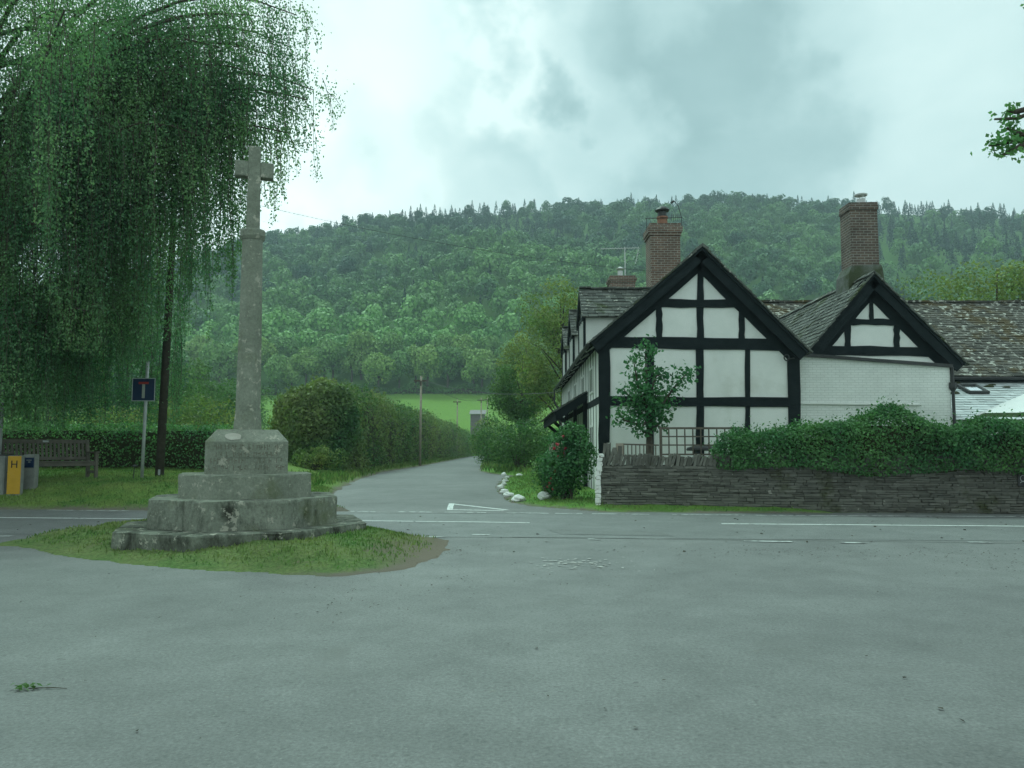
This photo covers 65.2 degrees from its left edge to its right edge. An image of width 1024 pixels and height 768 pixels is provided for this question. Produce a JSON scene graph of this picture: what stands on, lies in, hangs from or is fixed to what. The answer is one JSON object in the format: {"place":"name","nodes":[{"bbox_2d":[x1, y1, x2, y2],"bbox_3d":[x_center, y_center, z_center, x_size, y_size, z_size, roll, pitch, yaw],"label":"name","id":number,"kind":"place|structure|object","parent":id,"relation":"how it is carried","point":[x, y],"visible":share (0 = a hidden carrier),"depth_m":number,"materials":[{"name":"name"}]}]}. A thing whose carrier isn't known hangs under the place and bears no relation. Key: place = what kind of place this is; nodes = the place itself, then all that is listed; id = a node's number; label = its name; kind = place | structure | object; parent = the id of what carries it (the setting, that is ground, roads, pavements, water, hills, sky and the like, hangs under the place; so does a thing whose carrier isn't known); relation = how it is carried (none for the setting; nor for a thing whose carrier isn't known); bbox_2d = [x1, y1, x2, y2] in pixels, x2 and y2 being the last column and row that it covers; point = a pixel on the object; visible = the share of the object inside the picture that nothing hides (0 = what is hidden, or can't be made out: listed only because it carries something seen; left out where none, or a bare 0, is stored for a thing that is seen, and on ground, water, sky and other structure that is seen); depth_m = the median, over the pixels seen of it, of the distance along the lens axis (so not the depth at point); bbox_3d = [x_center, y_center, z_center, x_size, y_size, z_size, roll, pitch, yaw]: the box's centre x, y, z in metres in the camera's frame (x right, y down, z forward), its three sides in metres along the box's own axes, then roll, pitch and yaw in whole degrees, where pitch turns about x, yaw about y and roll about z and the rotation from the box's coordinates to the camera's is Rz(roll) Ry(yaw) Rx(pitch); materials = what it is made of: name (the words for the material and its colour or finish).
{"place":"outdoors","nodes":[
{"label":"outdoors","id":0,"kind":"place"},
{"bbox_2d":[0,523,450,576],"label":"grass island","id":1,"kind":"structure","parent":0,"point":[330,569],"depth_m":10.19,"materials":[{"name":"green plant"}]},
{"bbox_2d":[111,146,366,551],"bbox_3d":[-4.059,-0.621,12.389,3.478,6.234,3.479,2,-5,-18],"label":"stone cross","id":2,"kind":"object","parent":1,"relation":"on","point":[246,485],"visible":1,"depth_m":11.57,"materials":[{"name":"stone"}]},
{"bbox_2d":[3,393,560,441],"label":"field","id":3,"kind":"structure","parent":0,"point":[445,405],"depth_m":237.56,"materials":[{"name":"green plant"}]},
{"bbox_2d":[156,381,560,395],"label":"field hedge","id":4,"kind":"object","parent":3,"relation":"on","point":[413,391],"visible":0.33,"depth_m":262.24,"materials":[{"name":"green plant"}]},
{"bbox_2d":[94,456,656,513],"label":"lane","id":5,"kind":"structure","parent":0,"point":[436,487],"depth_m":25.36,"materials":[{"name":"grey asphalt"}]},
{"bbox_2d":[453,399,460,451],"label":"telegraph pole","id":6,"kind":"object","parent":5,"relation":"on","point":[457,401],"visible":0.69,"depth_m":111.93,"materials":[{"name":"brown wood"}]},
{"bbox_2d":[447,503,506,510],"bbox_3d":[-1.267,2.986,19.331,1.245,0.002,2.834,3,-6,-34],"label":"give way triangle","id":7,"kind":"object","parent":5,"relation":"on","point":[450,506],"visible":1,"depth_m":19.34,"materials":[{"name":"paint"}]},
{"bbox_2d":[503,492,513,496],"bbox_3d":[-0.106,3.226,23.155,0.344,0.202,0.262,-1,-5,17],"label":"painted stone","id":8,"kind":"object","parent":5,"relation":"on","point":[507,494],"visible":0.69,"depth_m":23.06,"materials":[{"name":"white stone"}]},
{"bbox_2d":[511,494,525,501],"bbox_3d":[0.169,3.042,21.234,0.382,0.230,0.287,-2,-5,19],"label":"painted stone","id":9,"kind":"object","parent":5,"relation":"on","point":[517,498],"visible":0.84,"depth_m":21.14,"materials":[{"name":"white stone"}]},
{"bbox_2d":[79,510,1023,516],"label":"give way line","id":10,"kind":"object","parent":5,"relation":"on","point":[672,514],"visible":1,"depth_m":17.33,"materials":[{"name":"paint"}]},
{"bbox_2d":[0,455,812,570],"bbox_3d":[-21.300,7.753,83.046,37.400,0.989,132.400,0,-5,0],"label":"grass verge","id":11,"kind":"object","parent":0,"point":[336,486],"depth_m":19.73,"materials":[{"name":"green plant"}]},
{"bbox_2d":[0,380,4,453],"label":"pale post","id":12,"kind":"object","parent":11,"relation":"on","point":[1,425],"visible":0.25,"depth_m":20.86,"materials":[{"name":"metal"}]},
{"bbox_2d":[0,454,14,494],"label":"grey box","id":13,"kind":"object","parent":11,"relation":"on","point":[3,471],"visible":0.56,"depth_m":19.80,"materials":[{"name":"concrete"}]},
{"bbox_2d":[0,458,3,491],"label":"door panel","id":14,"kind":"structure","parent":13,"relation":"in","point":[1,459],"depth_m":19.78,"materials":[{"name":"grey metal"}]},
{"bbox_2d":[6,456,24,495],"bbox_3d":[-12.279,2.304,19.779,0.338,1.064,0.141,0,-5,0],"label":"hydrant marker","id":15,"kind":"object","parent":11,"relation":"on","point":[15,475],"visible":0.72,"depth_m":19.73,"materials":[{"name":"yellow plastic"}]},
{"bbox_2d":[23,454,38,488],"bbox_3d":[-12.158,2.257,20.209,0.294,0.954,0.190,0,-5,0],"label":"marker post","id":16,"kind":"object","parent":11,"relation":"on","point":[31,468],"visible":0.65,"depth_m":20.14,"materials":[{"name":"grey concrete"}]},
{"bbox_2d":[1,439,99,477],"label":"park bench","id":17,"kind":"object","parent":11,"relation":"on","point":[87,463],"visible":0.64,"depth_m":21.91,"materials":[{"name":"brown wood"}]},
{"bbox_2d":[3,355,175,429],"bbox_3d":[-20.365,1.080,37.019,9.031,5.149,5.399,0,-5,0],"label":"dark shrub","id":18,"kind":"object","parent":11,"relation":"on","point":[115,397],"visible":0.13,"depth_m":37.07,"materials":[{"name":"green plant"}]},
{"bbox_2d":[41,402,154,430],"bbox_3d":[-17.578,2.090,34.418,4.903,2.729,4.166,0,-5,0],"label":"yellow shrub","id":19,"kind":"object","parent":11,"relation":"on","point":[119,416],"visible":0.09,"depth_m":34.17,"materials":[{"name":"green plant"}]},
{"bbox_2d":[2,418,233,469],"bbox_3d":[-18.307,2.009,27.175,18.750,2.154,2.120,0,-5,1],"label":"clipped hedge","id":20,"kind":"object","parent":11,"relation":"on","point":[184,448],"visible":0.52,"depth_m":26.49,"materials":[{"name":"green plant"}]},
{"bbox_2d":[131,361,155,477],"bbox_3d":[-10.305,1.049,22.366,0.650,3.374,0.134,0,-5,0],"label":"road sign","id":21,"kind":"object","parent":11,"relation":"on","point":[143,389],"visible":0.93,"depth_m":22.37,"materials":[{"name":"metal"}]},
{"bbox_2d":[155,182,177,476],"bbox_3d":[-10.024,-1.557,23.391,0.537,8.868,0.265,0,-5,0],"label":"utility pole","id":22,"kind":"object","parent":11,"relation":"on","point":[161,431],"visible":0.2,"depth_m":23.18,"materials":[{"name":"wood"}]},
{"bbox_2d":[238,200,665,272],"bbox_3d":[-2.261,-4.846,25.568,15.562,1.771,0.011,1,-5,-14],"label":"overhead wire","id":23,"kind":"object","parent":22,"relation":"attached to","point":[461,246],"visible":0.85,"depth_m":25.69,"materials":[{"name":"metal"}]},
{"bbox_2d":[0,0,347,435],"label":"weeping birch","id":24,"kind":"object","parent":11,"relation":"on","point":[112,160],"visible":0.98,"depth_m":20.00,"materials":[{"name":"green plant"}]},
{"bbox_2d":[146,391,235,430],"bbox_3d":[-13.086,1.824,33.159,4.651,3.056,3.927,0,-5,0],"label":"yellow shrub","id":25,"kind":"object","parent":11,"relation":"on","point":[189,416],"visible":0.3,"depth_m":32.91,"materials":[{"name":"green plant"}]},
{"bbox_2d":[290,444,347,469],"bbox_3d":[-9.316,3.502,38.485,2.736,1.270,1.940,0,-5,0],"label":"shrub","id":26,"kind":"object","parent":11,"relation":"on","point":[318,457],"visible":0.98,"depth_m":38.27,"materials":[{"name":"green plant"}]},
{"bbox_2d":[267,370,474,471],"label":"lane hedge","id":27,"kind":"object","parent":11,"relation":"on","point":[365,430],"visible":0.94,"depth_m":43.24,"materials":[{"name":"green plant"}]},
{"bbox_2d":[414,376,427,465],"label":"telegraph pole","id":28,"kind":"object","parent":11,"relation":"on","point":[420,423],"visible":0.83,"depth_m":63.92,"materials":[{"name":"brown wood"}]},
{"bbox_2d":[426,380,561,393],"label":"overhead wire","id":29,"kind":"object","parent":28,"relation":"attached to","point":[494,393],"visible":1,"depth_m":50.36,"materials":[{"name":"metal"}]},
{"bbox_2d":[0,534,1023,767],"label":"forecourt","id":30,"kind":"structure","parent":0,"point":[752,656],"depth_m":5.49,"materials":[{"name":"grey asphalt"}]},
{"bbox_2d":[11,682,66,690],"bbox_3d":[-2.847,1.818,4.820,0.338,0.048,0.104,1,-5,-11],"label":"fallen sprig","id":31,"kind":"object","parent":30,"relation":"on","point":[25,685],"visible":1,"depth_m":4.80,"materials":[{"name":"green plant"}]},
{"bbox_2d":[17,514,1023,737],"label":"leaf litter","id":32,"kind":"object","parent":30,"relation":"on","point":[689,593],"visible":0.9,"depth_m":10.55,"materials":[{"name":"brown plant"}]},
{"bbox_2d":[537,558,654,571],"bbox_3d":[0.895,2.236,9.950,1.594,0.008,1.253,0,-5,0],"label":"pale grit","id":33,"kind":"object","parent":30,"relation":"on","point":[578,562],"visible":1,"depth_m":10.05,"materials":[{"name":"grey gravel"}]},
{"bbox_2d":[562,537,1016,542],"bbox_3d":[4.676,2.439,12.480,9.404,0.001,0.088,0,-5,6],"label":"tarmac joint","id":34,"kind":"object","parent":30,"relation":"on","point":[821,540],"visible":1,"depth_m":12.53,"materials":[{"name":"black asphalt"}]},
{"bbox_2d":[970,4,1023,163],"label":"overhanging tree","id":35,"kind":"object","parent":30,"relation":"on","point":[1016,137],"visible":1,"depth_m":10.78,"materials":[{"name":"green plant"}]},
{"bbox_2d":[0,510,1023,540],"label":"road","id":36,"kind":"structure","parent":0,"point":[754,525],"depth_m":15.13,"materials":[{"name":"grey asphalt"}]},
{"bbox_2d":[0,517,977,525],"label":"line","id":37,"kind":"object","parent":36,"relation":"on","point":[529,522],"visible":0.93,"depth_m":15.47,"materials":[{"name":"paint"}]},
{"bbox_2d":[0,534,991,542],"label":"edge line","id":38,"kind":"object","parent":36,"relation":"on","point":[744,540],"visible":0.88,"depth_m":12.33,"materials":[{"name":"paint"}]},
{"bbox_2d":[0,0,1023,280],"label":"sky","id":39,"kind":"structure","parent":0,"point":[456,103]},
{"bbox_2d":[23,190,1023,512],"bbox_3d":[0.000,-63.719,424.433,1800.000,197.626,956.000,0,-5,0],"label":"ground","id":40,"kind":"structure","parent":0,"point":[456,381],"depth_m":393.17,"materials":[{"name":"green plant"}]},
{"bbox_2d":[4,271,135,424],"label":"roadside tree","id":41,"kind":"object","parent":40,"relation":"on","point":[77,376],"visible":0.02,"depth_m":46.67,"materials":[{"name":"green plant"}]},
{"bbox_2d":[67,311,203,427],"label":"roadside tree","id":42,"kind":"object","parent":40,"relation":"on","point":[189,375],"visible":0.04,"depth_m":52.03,"materials":[{"name":"green plant"}]},
{"bbox_2d":[112,370,208,430],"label":"roadside tree","id":43,"kind":"object","parent":40,"relation":"on","point":[194,390],"visible":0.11,"depth_m":57.61,"materials":[{"name":"green plant"}]},
{"bbox_2d":[170,348,194,374],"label":"broadleaf tree","id":44,"kind":"object","parent":40,"relation":"on","point":[187,357],"visible":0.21,"depth_m":269.08,"materials":[{"name":"green plant"}]},
{"bbox_2d":[182,341,201,370],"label":"broadleaf tree","id":45,"kind":"object","parent":40,"relation":"on","point":[190,345],"visible":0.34,"depth_m":274.19,"materials":[{"name":"green plant"}]},
{"bbox_2d":[158,358,236,426],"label":"roadside tree","id":46,"kind":"object","parent":40,"relation":"on","point":[216,392],"visible":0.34,"depth_m":83.49,"materials":[{"name":"green plant"}]},
{"bbox_2d":[190,335,213,374],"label":"broadleaf tree","id":47,"kind":"object","parent":40,"relation":"on","point":[200,340],"visible":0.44,"depth_m":278.87,"materials":[{"name":"green plant"}]},
{"bbox_2d":[192,349,211,380],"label":"broadleaf tree","id":48,"kind":"object","parent":40,"relation":"on","point":[195,357],"visible":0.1,"depth_m":274.07,"materials":[{"name":"green plant"}]},
{"bbox_2d":[198,342,236,381],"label":"broadleaf tree","id":49,"kind":"object","parent":40,"relation":"on","point":[216,355],"visible":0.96,"depth_m":263.73,"materials":[{"name":"green plant"}]},
{"bbox_2d":[228,341,237,374],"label":"broadleaf tree","id":50,"kind":"object","parent":40,"relation":"on","point":[235,352],"visible":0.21,"depth_m":268.94,"materials":[{"name":"green plant"}]},
{"bbox_2d":[211,378,276,429],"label":"roadside tree","id":51,"kind":"object","parent":40,"relation":"on","point":[262,404],"visible":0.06,"depth_m":118.66,"materials":[{"name":"green plant"}]},
{"bbox_2d":[261,336,278,370],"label":"broadleaf tree","id":52,"kind":"object","parent":40,"relation":"on","point":[266,351],"visible":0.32,"depth_m":272.10,"materials":[{"name":"green plant"}]},
{"bbox_2d":[263,353,292,390],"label":"broadleaf tree","id":53,"kind":"object","parent":40,"relation":"on","point":[275,363],"visible":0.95,"depth_m":261.04,"materials":[{"name":"green plant"}]},
{"bbox_2d":[266,335,298,357],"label":"broadleaf tree","id":54,"kind":"object","parent":40,"relation":"on","point":[281,345],"visible":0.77,"depth_m":278.25,"materials":[{"name":"green plant"}]},
{"bbox_2d":[279,357,300,386],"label":"broadleaf tree","id":55,"kind":"object","parent":40,"relation":"on","point":[291,378],"visible":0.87,"depth_m":262.56,"materials":[{"name":"green plant"}]},
{"bbox_2d":[289,347,323,383],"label":"broadleaf tree","id":56,"kind":"object","parent":40,"relation":"on","point":[303,357],"visible":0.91,"depth_m":263.87,"materials":[{"name":"green plant"}]},
{"bbox_2d":[309,338,341,377],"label":"broadleaf tree","id":57,"kind":"object","parent":40,"relation":"on","point":[329,347],"visible":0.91,"depth_m":266.91,"materials":[{"name":"green plant"}]},
{"bbox_2d":[314,341,353,380],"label":"broadleaf tree","id":58,"kind":"object","parent":40,"relation":"on","point":[343,347],"visible":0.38,"depth_m":271.53,"materials":[{"name":"green plant"}]},
{"bbox_2d":[338,341,367,381],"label":"broadleaf tree","id":59,"kind":"object","parent":40,"relation":"on","point":[349,364],"visible":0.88,"depth_m":271.78,"materials":[{"name":"green plant"}]},
{"bbox_2d":[347,329,380,379],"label":"broadleaf tree","id":60,"kind":"object","parent":40,"relation":"on","point":[367,342],"visible":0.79,"depth_m":272.73,"materials":[{"name":"green plant"}]},
{"bbox_2d":[361,352,395,390],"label":"broadleaf tree","id":61,"kind":"object","parent":40,"relation":"on","point":[377,370],"visible":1,"depth_m":261.90,"materials":[{"name":"green plant"}]},
{"bbox_2d":[375,331,403,356],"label":"broadleaf tree","id":62,"kind":"object","parent":40,"relation":"on","point":[391,342],"visible":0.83,"depth_m":274.53,"materials":[{"name":"green plant"}]},
{"bbox_2d":[386,350,413,388],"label":"broadleaf tree","id":63,"kind":"object","parent":40,"relation":"on","point":[403,357],"visible":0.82,"depth_m":266.08,"materials":[{"name":"green plant"}]},
{"bbox_2d":[405,344,428,386],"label":"broadleaf tree","id":64,"kind":"object","parent":40,"relation":"on","point":[415,375],"visible":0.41,"depth_m":267.42,"materials":[{"name":"green plant"}]},
{"bbox_2d":[410,344,443,386],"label":"broadleaf tree","id":65,"kind":"object","parent":40,"relation":"on","point":[429,350],"visible":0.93,"depth_m":264.47,"materials":[{"name":"green plant"}]},
{"bbox_2d":[428,333,452,351],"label":"broadleaf tree","id":66,"kind":"object","parent":40,"relation":"on","point":[443,340],"visible":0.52,"depth_m":275.69,"materials":[{"name":"green plant"}]},
{"bbox_2d":[431,345,465,387],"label":"broadleaf tree","id":67,"kind":"object","parent":40,"relation":"on","point":[448,360],"visible":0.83,"depth_m":267.31,"materials":[{"name":"green plant"}]},
{"bbox_2d":[449,333,474,375],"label":"broadleaf tree","id":68,"kind":"object","parent":40,"relation":"on","point":[460,341],"visible":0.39,"depth_m":276.71,"materials":[{"name":"green plant"}]},
{"bbox_2d":[460,348,493,389],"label":"broadleaf tree","id":69,"kind":"object","parent":40,"relation":"on","point":[467,372],"visible":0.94,"depth_m":262.13,"materials":[{"name":"green plant"}]},
{"bbox_2d":[469,410,485,443],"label":"corrugated shed","id":70,"kind":"structure","parent":40,"relation":"on","point":[475,415],"depth_m":149.97,"materials":[{"name":"grey metal"}]},
{"bbox_2d":[468,349,500,388],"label":"broadleaf tree","id":71,"kind":"object","parent":40,"relation":"on","point":[486,353],"visible":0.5,"depth_m":265.62,"materials":[{"name":"green plant"}]},
{"bbox_2d":[475,335,503,369],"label":"broadleaf tree","id":72,"kind":"object","parent":40,"relation":"on","point":[488,342],"visible":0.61,"depth_m":277.69,"materials":[{"name":"green plant"}]},
{"bbox_2d":[494,340,525,382],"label":"broadleaf tree","id":73,"kind":"object","parent":40,"relation":"on","point":[497,351],"visible":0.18,"depth_m":268.32,"materials":[{"name":"green plant"}]},
{"bbox_2d":[485,361,552,463],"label":"loose tree","id":74,"kind":"object","parent":40,"relation":"on","point":[512,408],"visible":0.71,"depth_m":59.16,"materials":[{"name":"green plant"}]},
{"bbox_2d":[494,337,555,444],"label":"loose tree","id":75,"kind":"object","parent":40,"relation":"on","point":[517,355],"visible":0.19,"depth_m":73.72,"materials":[{"name":"green plant"}]},
{"bbox_2d":[512,332,538,364],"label":"broadleaf tree","id":76,"kind":"object","parent":40,"relation":"on","point":[522,339],"visible":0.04,"depth_m":273.24,"materials":[{"name":"green plant"}]},
{"bbox_2d":[511,271,578,425],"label":"loose tree","id":77,"kind":"object","parent":40,"relation":"on","point":[548,327],"visible":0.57,"depth_m":55.73,"materials":[{"name":"green plant"}]},
{"bbox_2d":[686,446,714,455],"bbox_3d":[4.904,2.318,20.380,0.900,1.530,0.900,0,-5,0],"label":"garden table","id":78,"kind":"object","parent":40,"relation":"on","point":[697,448],"visible":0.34,"depth_m":20.12,"materials":[{"name":"metal"}]},
{"bbox_2d":[541,193,970,489],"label":"timber framed cottage","id":79,"kind":"structure","parent":40,"relation":"on","point":[863,334],"depth_m":23.58,"materials":[{"name":"paint"}]},
{"bbox_2d":[574,383,576,396],"bbox_3d":[2.557,0.409,32.070,0.060,0.850,1.100,0,-5,0],"label":"window","id":80,"kind":"structure","parent":79,"relation":"in","point":[575,385],"depth_m":32.02,"materials":[{"name":"white paint"}]},
{"bbox_2d":[581,375,584,392],"bbox_3d":[2.557,0.138,28.680,0.060,0.850,1.100,0,-5,0],"label":"window","id":81,"kind":"structure","parent":79,"relation":"in","point":[583,377],"depth_m":28.43,"materials":[{"name":"white paint"}]},
{"bbox_2d":[589,366,592,394],"bbox_3d":[2.557,-0.102,25.690,0.060,0.850,1.100,0,-5,0],"label":"window","id":82,"kind":"structure","parent":79,"relation":"in","point":[591,369],"depth_m":25.57,"materials":[{"name":"white paint"}]},
{"bbox_2d":[589,425,593,448],"bbox_3d":[2.557,1.742,25.542,0.060,0.850,1.100,0,-5,0],"label":"window","id":83,"kind":"structure","parent":79,"relation":"in","point":[591,429],"depth_m":25.43,"materials":[{"name":"white paint"}]},
{"bbox_2d":[595,442,1023,513],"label":"stone wall","id":84,"kind":"structure","parent":40,"relation":"on","point":[697,479],"depth_m":18.24,"materials":[{"name":"grey stone"}]},
{"bbox_2d":[616,443,658,456],"bbox_3d":[3.094,1.627,19.718,1.064,0.334,0.110,0,-5,0],"label":"railing","id":85,"kind":"object","parent":84,"relation":"on","point":[623,444],"visible":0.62,"depth_m":19.72,"materials":[{"name":"brown wood"}]},
{"bbox_2d":[659,427,741,458],"bbox_3d":[4.650,1.988,19.654,2.030,1.872,0.060,0,-5,0],"label":"trellis","id":86,"kind":"object","parent":84,"relation":"on","point":[677,436],"visible":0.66,"depth_m":19.69,"materials":[{"name":"brown wood"}]},
{"bbox_2d":[703,395,1023,476],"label":"wall hedge","id":87,"kind":"object","parent":84,"relation":"on","point":[915,436],"depth_m":17.91,"materials":[{"name":"green plant"}]},
{"bbox_2d":[1017,471,1023,485],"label":"wall plaque","id":88,"kind":"object","parent":84,"relation":"attached to","point":[1020,477],"depth_m":17.51,"materials":[{"name":"metal"}]},
{"bbox_2d":[761,299,1023,437],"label":"tiled range","id":89,"kind":"structure","parent":40,"relation":"on","point":[984,339],"depth_m":30.63,"materials":[{"name":"tile"}]},
{"bbox_2d":[895,258,1023,300],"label":"garden tree","id":90,"kind":"object","parent":40,"relation":"on","point":[1013,284],"visible":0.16,"depth_m":46.48,"materials":[{"name":"green plant"}]},
{"bbox_2d":[976,394,1023,416],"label":"parasol","id":91,"kind":"object","parent":40,"relation":"on","point":[1016,404],"visible":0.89,"depth_m":20.89,"materials":[{"name":"white fabric"}]},
{"bbox_2d":[479,456,830,512],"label":"lane corner grass","id":92,"kind":"structure","parent":0,"point":[632,508],"depth_m":18.57,"materials":[{"name":"green plant"}]},
{"bbox_2d":[468,418,516,455],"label":"lane shrub","id":93,"kind":"object","parent":92,"relation":"on","point":[485,427],"visible":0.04,"depth_m":91.00,"materials":[{"name":"green plant"}]},
{"bbox_2d":[468,412,517,464],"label":"lane shrub","id":94,"kind":"object","parent":92,"relation":"on","point":[477,447],"visible":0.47,"depth_m":62.80,"materials":[{"name":"green plant"}]},
{"bbox_2d":[477,417,552,470],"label":"round shrub","id":95,"kind":"object","parent":92,"relation":"on","point":[527,452],"visible":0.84,"depth_m":45.21,"materials":[{"name":"green plant"}]},
{"bbox_2d":[530,460,555,496],"bbox_3d":[0.980,2.496,21.238,0.946,1.198,1.025,3,-5,-31],"label":"pink flower clump","id":96,"kind":"object","parent":92,"relation":"on","point":[537,475],"visible":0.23,"depth_m":21.19,"materials":[{"name":"green plant"}]},
{"bbox_2d":[537,491,551,499],"bbox_3d":[0.841,2.932,20.977,0.333,0.228,0.307,-3,-6,35],"label":"painted stone","id":97,"kind":"object","parent":92,"relation":"on","point":[541,495],"visible":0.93,"depth_m":20.88,"materials":[{"name":"white stone"}]},
{"bbox_2d":[534,428,558,464],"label":"gate shrub","id":98,"kind":"object","parent":92,"relation":"on","point":[549,438],"visible":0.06,"depth_m":43.98,"materials":[{"name":"green plant"}]},
{"bbox_2d":[536,420,598,499],"bbox_3d":[1.396,1.983,20.575,1.753,2.110,1.315,-2,-5,26],"label":"rose bush","id":99,"kind":"object","parent":92,"relation":"on","point":[560,473],"visible":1,"depth_m":20.38,"materials":[{"name":"green plant"}]},
{"bbox_2d":[605,334,700,464],"bbox_3d":[3.720,0.466,20.920,2.554,3.660,1.728,0,-5,0],"label":"young tree","id":100,"kind":"object","parent":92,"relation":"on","point":[651,405],"visible":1,"depth_m":20.84,"materials":[{"name":"green plant"}]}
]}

